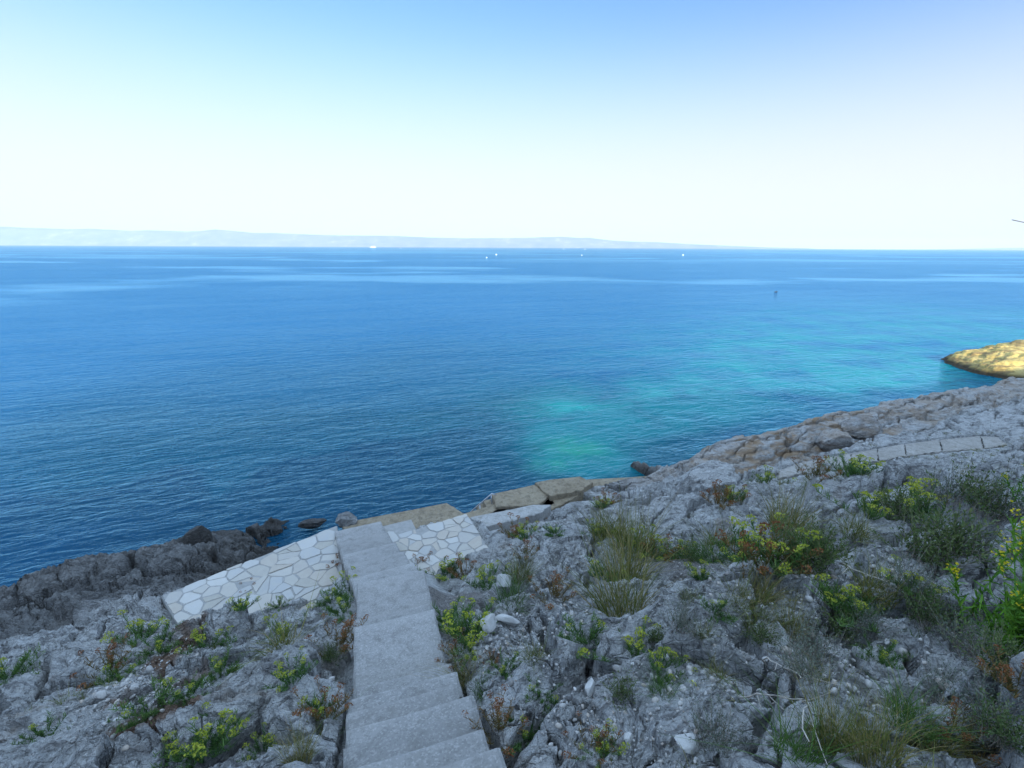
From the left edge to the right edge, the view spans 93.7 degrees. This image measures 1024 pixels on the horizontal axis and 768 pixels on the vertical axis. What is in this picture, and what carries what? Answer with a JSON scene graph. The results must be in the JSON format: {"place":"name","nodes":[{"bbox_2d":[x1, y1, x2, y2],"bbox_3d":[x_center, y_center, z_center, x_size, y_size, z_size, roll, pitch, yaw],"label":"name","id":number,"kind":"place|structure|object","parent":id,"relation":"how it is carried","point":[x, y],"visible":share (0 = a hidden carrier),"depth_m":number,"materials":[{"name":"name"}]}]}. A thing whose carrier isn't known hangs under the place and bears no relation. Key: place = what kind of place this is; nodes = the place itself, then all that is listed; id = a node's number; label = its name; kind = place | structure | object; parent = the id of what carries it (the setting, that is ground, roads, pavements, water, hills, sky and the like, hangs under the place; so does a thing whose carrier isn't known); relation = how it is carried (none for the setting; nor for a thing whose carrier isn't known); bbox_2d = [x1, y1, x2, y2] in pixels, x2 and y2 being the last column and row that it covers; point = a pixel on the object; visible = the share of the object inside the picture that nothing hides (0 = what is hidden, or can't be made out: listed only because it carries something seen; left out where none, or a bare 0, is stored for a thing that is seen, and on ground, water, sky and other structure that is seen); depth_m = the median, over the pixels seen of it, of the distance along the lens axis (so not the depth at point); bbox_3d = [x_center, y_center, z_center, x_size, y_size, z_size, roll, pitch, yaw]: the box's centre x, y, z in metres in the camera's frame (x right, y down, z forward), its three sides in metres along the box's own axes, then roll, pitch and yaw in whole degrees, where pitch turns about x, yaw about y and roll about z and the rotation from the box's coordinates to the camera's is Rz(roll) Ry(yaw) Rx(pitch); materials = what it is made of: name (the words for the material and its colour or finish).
{"place":"outdoors","nodes":[
{"label":"outdoors","id":0,"kind":"place"},
{"bbox_2d":[162,526,342,623],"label":"pavement","id":1,"kind":"structure","parent":0,"point":[291,570],"depth_m":9.16,"materials":[{"name":"stone"}]},
{"bbox_2d":[0,227,811,248],"bbox_3d":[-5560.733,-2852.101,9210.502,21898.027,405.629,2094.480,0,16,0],"label":"hills","id":2,"kind":"structure","parent":0,"point":[54,237],"depth_m":8499.46,"materials":[{"name":"white"}]},
{"bbox_2d":[383,514,487,576],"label":"pavement","id":3,"kind":"structure","parent":0,"point":[451,538],"depth_m":10.46,"materials":[{"name":"stone"}]},
{"bbox_2d":[0,245,1023,586],"bbox_3d":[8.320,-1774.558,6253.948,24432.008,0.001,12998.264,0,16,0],"label":"sea","id":4,"kind":"structure","parent":0,"point":[154,395],"depth_m":31.54,"materials":[{"name":"liquid"}]},
{"bbox_2d":[0,377,1023,767],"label":"rocky slope","id":5,"kind":"structure","parent":0,"point":[64,611],"depth_m":5.05,"materials":[{"name":"stone"}]},
{"bbox_2d":[0,642,45,685],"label":"samphire","id":6,"kind":"object","parent":5,"relation":"on","point":[4,675],"visible":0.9,"depth_m":6.54,"materials":[{"name":"green plant"}]},
{"bbox_2d":[10,711,79,744],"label":"samphire","id":7,"kind":"object","parent":5,"relation":"on","point":[37,732],"visible":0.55,"depth_m":4.60,"materials":[{"name":"green plant"}]},
{"bbox_2d":[69,632,135,690],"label":"samphire","id":8,"kind":"object","parent":5,"relation":"on","point":[111,659],"visible":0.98,"depth_m":6.09,"materials":[{"name":"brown plant"}]},
{"bbox_2d":[94,655,148,684],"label":"samphire","id":9,"kind":"object","parent":5,"relation":"on","point":[117,672],"visible":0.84,"depth_m":5.96,"materials":[{"name":"green plant"}]},
{"bbox_2d":[99,610,165,647],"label":"samphire","id":10,"kind":"object","parent":5,"relation":"on","point":[151,628],"visible":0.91,"depth_m":6.87,"materials":[{"name":"green plant"}]},
{"bbox_2d":[106,674,204,734],"bbox_3d":[-3.243,2.894,4.346,0.619,0.237,0.671,12,15,10],"label":"samphire","id":11,"kind":"object","parent":5,"relation":"on","point":[147,714],"visible":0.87,"depth_m":4.31,"materials":[{"name":"green plant"}]},
{"bbox_2d":[128,617,183,669],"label":"samphire","id":12,"kind":"object","parent":5,"relation":"on","point":[158,643],"visible":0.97,"depth_m":6.31,"materials":[{"name":"green plant"}]},
{"bbox_2d":[149,727,208,767],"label":"samphire","id":13,"kind":"object","parent":5,"relation":"on","point":[176,744],"visible":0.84,"depth_m":3.68,"materials":[{"name":"green plant"}]},
{"bbox_2d":[179,525,211,544],"bbox_3d":[-7.671,3.783,11.653,0.691,0.802,0.482,-6,17,-22],"label":"sea boulder","id":14,"kind":"object","parent":5,"relation":"on","point":[196,535],"visible":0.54,"depth_m":11.48,"materials":[{"name":"stone"}]},
{"bbox_2d":[152,701,249,767],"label":"samphire","id":15,"kind":"object","parent":5,"relation":"on","point":[198,754],"visible":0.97,"depth_m":3.77,"materials":[{"name":"green plant"}]},
{"bbox_2d":[174,622,236,654],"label":"samphire","id":16,"kind":"object","parent":5,"relation":"on","point":[200,642],"visible":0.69,"depth_m":6.41,"materials":[{"name":"green plant"}]},
{"bbox_2d":[184,643,247,688],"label":"samphire","id":17,"kind":"object","parent":5,"relation":"on","point":[217,666],"visible":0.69,"depth_m":5.71,"materials":[{"name":"green plant"}]},
{"bbox_2d":[236,722,277,761],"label":"samphire","id":18,"kind":"object","parent":5,"relation":"on","point":[264,738],"visible":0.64,"depth_m":3.83,"materials":[{"name":"green plant"}]},
{"bbox_2d":[215,570,352,686],"bbox_3d":[-2.585,2.762,5.351,1.218,0.494,1.797,4,16,12],"label":"grass tuft","id":19,"kind":"object","parent":5,"relation":"on","point":[280,639],"visible":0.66,"depth_m":5.38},
{"bbox_2d":[261,646,317,692],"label":"samphire","id":20,"kind":"object","parent":5,"relation":"on","point":[287,678],"visible":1,"depth_m":4.25,"materials":[{"name":"green plant"}]},
{"bbox_2d":[258,705,329,767],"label":"grass tuft","id":21,"kind":"object","parent":5,"relation":"on","point":[304,750],"visible":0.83,"depth_m":3.23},
{"bbox_2d":[285,675,353,731],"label":"samphire","id":22,"kind":"object","parent":5,"relation":"on","point":[328,711],"visible":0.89,"depth_m":3.99,"materials":[{"name":"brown plant"}]},
{"bbox_2d":[304,613,368,657],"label":"samphire","id":23,"kind":"object","parent":5,"relation":"on","point":[344,633],"visible":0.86,"depth_m":5.40,"materials":[{"name":"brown plant"}]},
{"bbox_2d":[342,503,464,529],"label":"quay","id":24,"kind":"structure","parent":5,"relation":"on","point":[429,514],"depth_m":13.10,"materials":[{"name":"stone"}]},
{"bbox_2d":[335,521,506,767],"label":"concrete stairs","id":25,"kind":"structure","parent":5,"relation":"on","point":[398,717],"depth_m":4.53,"materials":[{"name":"concrete"}]},
{"bbox_2d":[408,632,499,693],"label":"grass tuft","id":26,"kind":"object","parent":5,"relation":"on","point":[462,677],"visible":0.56,"depth_m":4.55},
{"bbox_2d":[448,626,478,670],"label":"samphire","id":27,"kind":"object","parent":5,"relation":"on","point":[469,643],"visible":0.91,"depth_m":4.73,"materials":[{"name":"green plant"}]},
{"bbox_2d":[439,596,497,643],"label":"samphire","id":28,"kind":"object","parent":5,"relation":"on","point":[467,615],"visible":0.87,"depth_m":5.08,"materials":[{"name":"green plant"}]},
{"bbox_2d":[461,560,515,590],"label":"samphire","id":29,"kind":"object","parent":5,"relation":"on","point":[483,585],"visible":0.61,"depth_m":7.54,"materials":[{"name":"green plant"}]},
{"bbox_2d":[461,684,530,757],"bbox_3d":[-0.080,2.320,3.286,0.465,0.267,0.438,16,26,37],"label":"samphire","id":30,"kind":"object","parent":5,"relation":"on","point":[498,705],"visible":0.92,"depth_m":3.34,"materials":[{"name":"brown plant"}]},
{"bbox_2d":[459,557,540,615],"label":"grass tuft","id":31,"kind":"object","parent":5,"relation":"on","point":[505,593],"visible":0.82,"depth_m":6.28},
{"bbox_2d":[470,505,550,534],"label":"kerb","id":32,"kind":"structure","parent":5,"relation":"on","point":[532,513],"depth_m":12.36,"materials":[{"name":"stone"}]},
{"bbox_2d":[14,454,1009,767],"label":"rubble","id":33,"kind":"object","parent":5,"relation":"on","point":[100,694],"visible":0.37,"depth_m":3.72,"materials":[{"name":"stone"}]},
{"bbox_2d":[488,544,547,585],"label":"grass tuft","id":34,"kind":"object","parent":5,"relation":"on","point":[520,571],"visible":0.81,"depth_m":7.21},
{"bbox_2d":[25,431,1023,767],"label":"weeds","id":35,"kind":"object","parent":5,"relation":"on","point":[733,597],"visible":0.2,"depth_m":5.49,"materials":[{"name":"green plant"}]},
{"bbox_2d":[528,567,577,609],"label":"samphire","id":36,"kind":"object","parent":5,"relation":"on","point":[556,591],"visible":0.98,"depth_m":5.54,"materials":[{"name":"brown plant"}]},
{"bbox_2d":[463,476,645,517],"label":"bathing platform","id":37,"kind":"structure","parent":5,"relation":"on","point":[572,489],"depth_m":14.03,"materials":[{"name":"concrete"}]},
{"bbox_2d":[556,610,606,659],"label":"samphire","id":38,"kind":"object","parent":5,"relation":"on","point":[579,638],"visible":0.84,"depth_m":4.09,"materials":[{"name":"green plant"}]},
{"bbox_2d":[561,711,623,767],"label":"samphire","id":39,"kind":"object","parent":5,"relation":"on","point":[596,742],"visible":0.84,"depth_m":2.76,"materials":[{"name":"green plant"}]},
{"bbox_2d":[575,718,629,767],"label":"samphire","id":40,"kind":"object","parent":5,"relation":"on","point":[596,734],"visible":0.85,"depth_m":2.72,"materials":[{"name":"green plant"}]},
{"bbox_2d":[559,488,665,544],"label":"grass tuft","id":41,"kind":"object","parent":5,"relation":"on","point":[605,532],"visible":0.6,"depth_m":8.25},
{"bbox_2d":[600,666,637,711],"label":"shrub","id":42,"kind":"object","parent":5,"relation":"on","point":[625,691],"visible":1,"depth_m":3.20,"materials":[{"name":"green plant"}]},
{"bbox_2d":[578,615,660,661],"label":"samphire","id":43,"kind":"object","parent":5,"relation":"on","point":[631,648],"visible":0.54,"depth_m":3.84,"materials":[{"name":"green plant"}]},
{"bbox_2d":[543,520,707,618],"bbox_3d":[1.024,2.066,5.108,2.193,0.902,1.957,-7,12,10],"label":"grass tuft","id":44,"kind":"object","parent":5,"relation":"on","point":[628,600],"visible":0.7,"depth_m":5.13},
{"bbox_2d":[568,502,698,581],"bbox_3d":[1.511,2.164,6.480,1.734,1.081,1.804,-15,22,-42],"label":"grass tuft","id":45,"kind":"object","parent":5,"relation":"on","point":[638,567],"visible":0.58,"depth_m":6.43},
{"bbox_2d":[574,470,708,560],"bbox_3d":[1.856,2.201,7.796,2.181,1.049,2.268,-11,19,-34],"label":"grass tuft","id":46,"kind":"object","parent":5,"relation":"on","point":[628,535],"visible":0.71,"depth_m":7.71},
{"bbox_2d":[637,639,697,688],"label":"samphire","id":47,"kind":"object","parent":5,"relation":"on","point":[659,656],"visible":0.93,"depth_m":3.44,"materials":[{"name":"green plant"}]},
{"bbox_2d":[651,589,705,637],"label":"shrub","id":48,"kind":"object","parent":5,"relation":"on","point":[682,625],"visible":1,"depth_m":3.62,"materials":[{"name":"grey plant"}]},
{"bbox_2d":[674,733,699,755],"bbox_3d":[0.949,1.942,2.589,0.128,0.069,0.126,-1,16,-4],"label":"loose stone","id":49,"kind":"object","parent":5,"relation":"on","point":[687,746],"visible":0.88,"depth_m":2.57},
{"bbox_2d":[674,460,740,492],"bbox_3d":[4.874,2.398,11.643,1.465,1.064,1.171,-7,18,-25],"label":"outcrop","id":50,"kind":"object","parent":5,"relation":"on","point":[702,477],"visible":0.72,"depth_m":11.35,"materials":[{"name":"stone"}]},
{"bbox_2d":[666,682,760,767],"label":"shrub","id":51,"kind":"object","parent":5,"relation":"on","point":[712,735],"visible":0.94,"depth_m":2.56,"materials":[{"name":"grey plant"}]},
{"bbox_2d":[699,595,738,623],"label":"samphire","id":52,"kind":"object","parent":5,"relation":"on","point":[728,617],"visible":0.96,"depth_m":3.73,"materials":[{"name":"green plant"}]},
{"bbox_2d":[699,479,751,509],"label":"samphire","id":53,"kind":"object","parent":5,"relation":"on","point":[717,497],"visible":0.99,"depth_m":10.15,"materials":[{"name":"green plant"}]},
{"bbox_2d":[707,516,758,563],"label":"samphire","id":54,"kind":"object","parent":5,"relation":"on","point":[725,553],"visible":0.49,"depth_m":6.72,"materials":[{"name":"green plant"}]},
{"bbox_2d":[707,564,772,624],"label":"grass tuft","id":55,"kind":"object","parent":5,"relation":"on","point":[740,592],"visible":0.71,"depth_m":3.86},
{"bbox_2d":[700,540,825,617],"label":"grass tuft","id":56,"kind":"object","parent":5,"relation":"on","point":[762,594],"visible":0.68,"depth_m":3.98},
{"bbox_2d":[742,614,783,651],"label":"shrub","id":57,"kind":"object","parent":5,"relation":"on","point":[761,634],"visible":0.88,"depth_m":3.51,"materials":[{"name":"green plant"}]},
{"bbox_2d":[710,589,821,646],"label":"grass tuft","id":58,"kind":"object","parent":5,"relation":"on","point":[755,617],"visible":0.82,"depth_m":3.65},
{"bbox_2d":[715,520,823,578],"bbox_3d":[2.266,1.522,4.163,0.739,0.403,0.685,-4,16,-15],"label":"samphire","id":59,"kind":"object","parent":5,"relation":"on","point":[762,571],"visible":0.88,"depth_m":4.24,"materials":[{"name":"green plant"}]},
{"bbox_2d":[658,660,882,767],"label":"grass tuft","id":60,"kind":"object","parent":5,"relation":"on","point":[794,746],"visible":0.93,"depth_m":2.01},
{"bbox_2d":[728,512,835,577],"bbox_3d":[2.397,1.462,4.407,0.906,0.449,0.748,-10,19,-31],"label":"samphire","id":61,"kind":"object","parent":5,"relation":"on","point":[778,555],"visible":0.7,"depth_m":4.31,"materials":[{"name":"green plant"}]},
{"bbox_2d":[749,582,827,647],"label":"grass tuft","id":62,"kind":"object","parent":5,"relation":"on","point":[791,623],"visible":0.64,"depth_m":3.62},
{"bbox_2d":[738,465,846,537],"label":"grass tuft","id":63,"kind":"object","parent":5,"relation":"on","point":[782,511],"visible":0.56,"depth_m":6.93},
{"bbox_2d":[755,513,848,580],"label":"shrub","id":64,"kind":"object","parent":5,"relation":"on","point":[817,565],"visible":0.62,"depth_m":4.29,"materials":[{"name":"green plant"}]},
{"bbox_2d":[757,620,853,701],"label":"shrub","id":65,"kind":"object","parent":5,"relation":"on","point":[807,676],"visible":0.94,"depth_m":2.61,"materials":[{"name":"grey plant"}]},
{"bbox_2d":[790,455,842,483],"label":"samphire","id":66,"kind":"object","parent":5,"relation":"on","point":[818,468],"visible":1,"depth_m":9.11,"materials":[{"name":"brown plant"}]},
{"bbox_2d":[768,607,872,679],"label":"shrub","id":67,"kind":"object","parent":5,"relation":"on","point":[804,638],"visible":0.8,"depth_m":3.21,"materials":[{"name":"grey plant"}]},
{"bbox_2d":[783,510,874,570],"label":"shrub","id":68,"kind":"object","parent":5,"relation":"on","point":[831,540],"visible":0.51,"depth_m":4.37,"materials":[{"name":"green plant"}]},
{"bbox_2d":[815,429,854,450],"bbox_3d":[11.495,1.933,17.104,1.447,0.844,1.345,2,16,6],"label":"shore boulder","id":69,"kind":"object","parent":5,"relation":"on","point":[828,439],"visible":0.85,"depth_m":16.60,"materials":[{"name":"stone"}]},
{"bbox_2d":[815,599,879,646],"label":"shrub","id":70,"kind":"object","parent":5,"relation":"on","point":[837,629],"visible":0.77,"depth_m":3.63,"materials":[{"name":"green plant"}]},
{"bbox_2d":[814,573,884,614],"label":"samphire","id":71,"kind":"object","parent":5,"relation":"on","point":[839,593],"visible":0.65,"depth_m":3.86,"materials":[{"name":"green plant"}]},
{"bbox_2d":[820,449,885,476],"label":"samphire","id":72,"kind":"object","parent":5,"relation":"on","point":[851,467],"visible":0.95,"depth_m":9.23,"materials":[{"name":"green plant"}]},
{"bbox_2d":[814,486,906,543],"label":"grass tuft","id":73,"kind":"object","parent":5,"relation":"on","point":[859,530],"visible":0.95,"depth_m":5.99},
{"bbox_2d":[812,483,911,522],"bbox_3d":[4.934,1.662,6.713,0.918,0.440,1.086,-10,19,-33],"label":"samphire","id":74,"kind":"object","parent":5,"relation":"on","point":[872,513],"visible":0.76,"depth_m":6.61,"materials":[{"name":"green plant"}]},
{"bbox_2d":[804,577,920,637],"bbox_3d":[2.697,1.712,3.711,0.717,0.259,0.626,5,17,-8],"label":"samphire","id":75,"kind":"object","parent":5,"relation":"on","point":[835,606],"visible":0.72,"depth_m":3.73,"materials":[{"name":"green plant"}]},
{"bbox_2d":[841,414,883,437],"bbox_3d":[13.169,1.599,17.994,1.851,0.778,0.932,-5,17,-19],"label":"shore boulder","id":76,"kind":"object","parent":5,"relation":"on","point":[864,426],"visible":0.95,"depth_m":17.79,"materials":[{"name":"stone"}]},
{"bbox_2d":[837,589,913,655],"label":"shrub","id":77,"kind":"object","parent":5,"relation":"on","point":[864,617],"visible":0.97,"depth_m":3.51,"materials":[{"name":"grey plant"}]},
{"bbox_2d":[765,642,988,767],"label":"grass tuft","id":78,"kind":"object","parent":5,"relation":"on","point":[827,723],"visible":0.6,"depth_m":2.16,"materials":[{"name":"plant"}]},
{"bbox_2d":[818,534,943,616],"bbox_3d":[2.982,1.522,3.714,0.932,0.440,1.166,10,12,3],"label":"grass tuft","id":79,"kind":"object","parent":5,"relation":"on","point":[868,585],"visible":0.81,"depth_m":3.80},
{"bbox_2d":[853,631,913,669],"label":"samphire","id":80,"kind":"object","parent":5,"relation":"on","point":[883,656],"visible":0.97,"depth_m":3.25,"materials":[{"name":"green plant"}]},
{"bbox_2d":[807,673,986,767],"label":"grass tuft","id":81,"kind":"object","parent":5,"relation":"on","point":[899,750],"visible":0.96,"depth_m":1.99,"materials":[{"name":"plant"}]},
{"bbox_2d":[864,475,937,525],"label":"shrub","id":82,"kind":"object","parent":5,"relation":"on","point":[897,509],"visible":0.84,"depth_m":6.37,"materials":[{"name":"green plant"}]},
{"bbox_2d":[863,539,956,603],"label":"shrub","id":83,"kind":"object","parent":5,"relation":"on","point":[900,570],"visible":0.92,"depth_m":3.67,"materials":[{"name":"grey plant"}]},
{"bbox_2d":[877,554,950,607],"bbox_3d":[3.102,1.519,3.687,0.481,0.177,0.429,-12,20,-37],"label":"samphire","id":84,"kind":"object","parent":5,"relation":"on","point":[920,580],"visible":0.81,"depth_m":3.64,"materials":[{"name":"green plant"}]},
{"bbox_2d":[852,648,1001,765],"bbox_3d":[1.850,1.536,2.155,0.715,0.326,0.664,-8,18,-27],"label":"grass tuft","id":85,"kind":"object","parent":5,"relation":"on","point":[950,751],"visible":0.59,"depth_m":2.16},
{"bbox_2d":[878,476,975,525],"bbox_3d":[5.706,1.564,6.492,1.233,0.658,1.069,4,16,14],"label":"samphire","id":86,"kind":"object","parent":5,"relation":"on","point":[916,486],"visible":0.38,"depth_m":6.47,"materials":[{"name":"green plant"}]},
{"bbox_2d":[868,500,994,578],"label":"shrub","id":87,"kind":"object","parent":5,"relation":"on","point":[916,542],"visible":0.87,"depth_m":4.02,"materials":[{"name":"green plant"}]},
{"bbox_2d":[848,639,1017,757],"bbox_3d":[1.834,1.427,2.204,0.718,0.284,0.698,-4,17,-15],"label":"grass tuft","id":88,"kind":"object","parent":5,"relation":"on","point":[912,710],"visible":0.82,"depth_m":2.18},
{"bbox_2d":[906,655,962,704],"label":"shrub","id":89,"kind":"object","parent":5,"relation":"on","point":[935,693],"visible":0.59,"depth_m":2.83,"materials":[{"name":"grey plant"}]},
{"bbox_2d":[900,582,970,635],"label":"shrub","id":90,"kind":"object","parent":5,"relation":"on","point":[927,614],"visible":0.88,"depth_m":3.46,"materials":[{"name":"green plant"}]},
{"bbox_2d":[921,458,1000,510],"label":"shrub","id":91,"kind":"object","parent":5,"relation":"on","point":[941,496],"visible":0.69,"depth_m":5.91,"materials":[{"name":"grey plant"}]},
{"bbox_2d":[901,488,1021,571],"bbox_3d":[3.751,1.199,4.038,0.757,0.611,1.083,12,18,2],"label":"shrub","id":92,"kind":"object","parent":5,"relation":"on","point":[956,528],"visible":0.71,"depth_m":4.00,"materials":[{"name":"green plant"}]},
{"bbox_2d":[920,592,1016,666],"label":"shrub","id":93,"kind":"object","parent":5,"relation":"on","point":[954,634],"visible":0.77,"depth_m":3.17,"materials":[{"name":"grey plant"}]},
{"bbox_2d":[924,489,1019,564],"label":"shrub","id":94,"kind":"object","parent":5,"relation":"on","point":[987,537],"visible":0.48,"depth_m":4.03,"materials":[{"name":"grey plant"}]},
{"bbox_2d":[926,449,1018,520],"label":"shrub","id":95,"kind":"object","parent":5,"relation":"on","point":[981,491],"visible":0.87,"depth_m":5.49,"materials":[{"name":"green plant"}]},
{"bbox_2d":[921,648,1023,752],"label":"shrub","id":96,"kind":"object","parent":5,"relation":"on","point":[976,698],"visible":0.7,"depth_m":2.28,"materials":[{"name":"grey plant"}]},
{"bbox_2d":[939,694,1006,767],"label":"samphire","id":97,"kind":"object","parent":5,"relation":"on","point":[953,713],"visible":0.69,"depth_m":2.15,"materials":[{"name":"green plant"}]},
{"bbox_2d":[937,609,1023,686],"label":"shrub","id":98,"kind":"object","parent":5,"relation":"on","point":[1008,651],"visible":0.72,"depth_m":2.68,"materials":[{"name":"green plant"}]},
{"bbox_2d":[940,500,1023,655],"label":"flowering bush","id":99,"kind":"object","parent":5,"relation":"on","point":[1013,606],"visible":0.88,"depth_m":3.24,"materials":[{"name":"green plant"}]},
{"bbox_2d":[957,687,1023,759],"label":"shrub","id":100,"kind":"object","parent":5,"relation":"on","point":[1002,726],"visible":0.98,"depth_m":2.04,"materials":[{"name":"green plant"}]},
{"bbox_2d":[967,458,1023,527],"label":"shrub","id":101,"kind":"object","parent":5,"relation":"on","point":[1020,507],"visible":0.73,"depth_m":5.32,"materials":[{"name":"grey plant"}]},
{"bbox_2d":[974,644,1023,699],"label":"samphire","id":102,"kind":"object","parent":5,"relation":"on","point":[1007,680],"visible":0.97,"depth_m":2.38,"materials":[{"name":"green plant"}]},
{"bbox_2d":[0,0,1023,248],"label":"sky","id":103,"kind":"structure","parent":0,"point":[814,124],"materials":[{"name":"blue"}]},
{"bbox_2d":[777,436,1007,480],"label":"concrete path","id":104,"kind":"structure","parent":0,"point":[937,447],"depth_m":15.62,"materials":[{"name":"concrete"}]},
{"bbox_2d":[941,340,1023,378],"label":"headland","id":105,"kind":"structure","parent":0,"point":[1003,360],"depth_m":31.17,"materials":[{"name":"stone"}]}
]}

